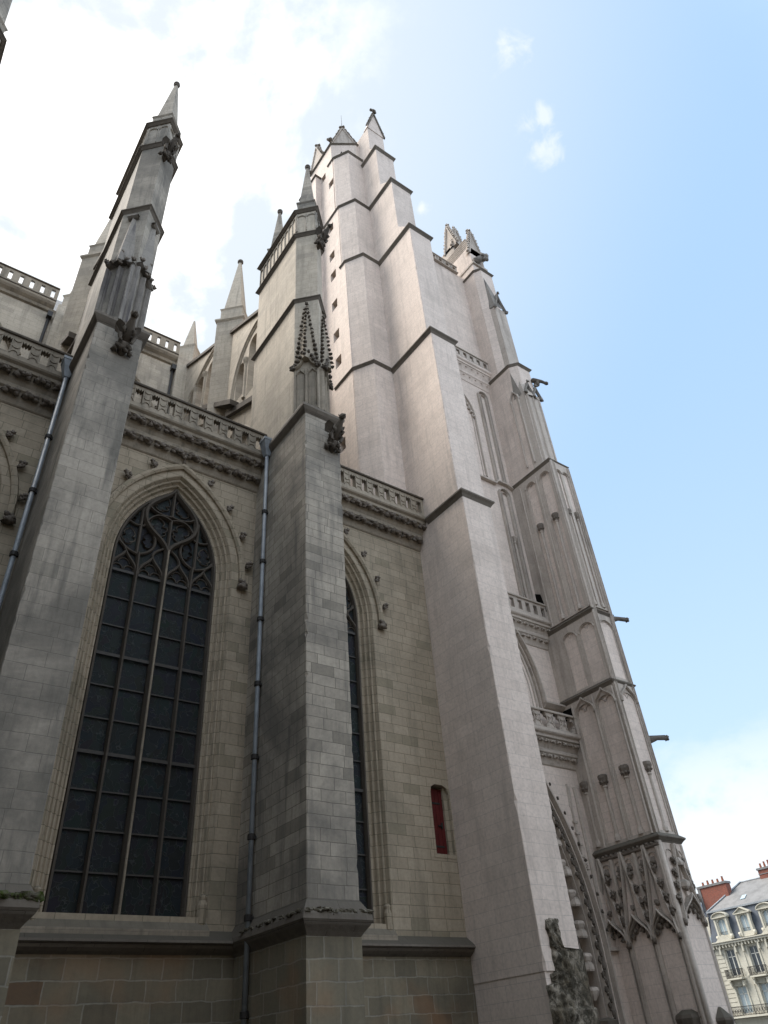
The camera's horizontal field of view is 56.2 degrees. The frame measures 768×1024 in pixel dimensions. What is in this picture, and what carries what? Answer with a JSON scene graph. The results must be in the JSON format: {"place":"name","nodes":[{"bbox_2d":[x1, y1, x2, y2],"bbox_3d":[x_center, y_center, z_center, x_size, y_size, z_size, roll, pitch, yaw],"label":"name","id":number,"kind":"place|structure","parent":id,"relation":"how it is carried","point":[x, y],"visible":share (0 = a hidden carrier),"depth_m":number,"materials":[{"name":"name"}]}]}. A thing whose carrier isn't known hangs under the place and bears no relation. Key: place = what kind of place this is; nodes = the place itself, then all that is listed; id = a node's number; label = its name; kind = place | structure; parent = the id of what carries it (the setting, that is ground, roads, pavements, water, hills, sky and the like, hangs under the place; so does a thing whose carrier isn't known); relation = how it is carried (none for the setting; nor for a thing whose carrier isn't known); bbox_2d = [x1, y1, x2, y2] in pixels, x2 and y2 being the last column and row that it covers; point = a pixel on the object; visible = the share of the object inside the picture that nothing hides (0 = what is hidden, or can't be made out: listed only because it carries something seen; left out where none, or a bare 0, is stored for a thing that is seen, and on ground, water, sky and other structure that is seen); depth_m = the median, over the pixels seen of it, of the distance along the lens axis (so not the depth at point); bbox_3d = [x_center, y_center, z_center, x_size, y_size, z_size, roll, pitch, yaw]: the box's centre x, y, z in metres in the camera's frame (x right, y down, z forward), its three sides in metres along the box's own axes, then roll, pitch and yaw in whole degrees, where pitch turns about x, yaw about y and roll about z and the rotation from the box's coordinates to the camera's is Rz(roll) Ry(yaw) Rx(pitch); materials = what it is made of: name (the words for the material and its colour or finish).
{"place":"outdoors","nodes":[
{"label":"outdoors","id":0,"kind":"place"},
{"bbox_2d":[0,0,735,1023],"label":"cathedral","id":1,"kind":"structure","parent":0,"point":[318,700],"depth_m":25.79,"materials":[{"name":"grey stone"}]},
{"bbox_2d":[0,427,27,524],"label":"window frame","id":2,"kind":"structure","parent":1,"relation":"in","point":[9,518],"depth_m":23.32,"materials":[{"name":"stone"}]},
{"bbox_2d":[20,452,253,935],"bbox_3d":[-7.391,4.408,23.429,6.250,16.513,0.969,21,-45,-30],"label":"window frame","id":3,"kind":"structure","parent":1,"relation":"in","point":[128,828],"depth_m":22.11,"materials":[{"name":"stone"}]},
{"bbox_2d":[343,528,397,939],"bbox_3d":[-2.246,6.371,26.551,6.250,16.513,0.969,21,-45,-30],"label":"window frame","id":4,"kind":"structure","parent":1,"relation":"in","point":[373,869],"depth_m":26.36,"materials":[{"name":"stone"}]},
{"bbox_2d":[0,0,767,892],"label":"sky","id":5,"kind":"structure","parent":0,"point":[607,160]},
{"bbox_2d":[706,860,767,1023],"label":"apartment house","id":6,"kind":"structure","parent":0,"point":[738,920],"depth_m":82.89,"materials":[{"name":"beige stone"}]},
{"bbox_2d":[726,949,740,975],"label":"window","id":7,"kind":"structure","parent":6,"relation":"in","point":[732,959],"depth_m":83.51,"materials":[{"name":"glass"}]},
{"bbox_2d":[737,986,753,1013],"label":"window","id":8,"kind":"structure","parent":6,"relation":"in","point":[742,991],"depth_m":81.34,"materials":[{"name":"blue glass"}]},
{"bbox_2d":[748,945,764,971],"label":"window","id":9,"kind":"structure","parent":6,"relation":"in","point":[753,949],"depth_m":81.68,"materials":[{"name":"glass"}]},
{"bbox_2d":[760,983,767,1006],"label":"window","id":10,"kind":"structure","parent":6,"relation":"in","point":[764,986],"depth_m":79.86,"materials":[{"name":"blue glass"}]},
{"bbox_3d":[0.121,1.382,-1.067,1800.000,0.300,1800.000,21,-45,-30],"label":"ground","id":11,"kind":"structure","parent":0,"visible":0},
{"bbox_2d":[696,876,730,939],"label":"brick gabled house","id":12,"kind":"structure","parent":11,"relation":"on","point":[712,894],"depth_m":90.55,"materials":[{"name":"red brick"}]}
]}

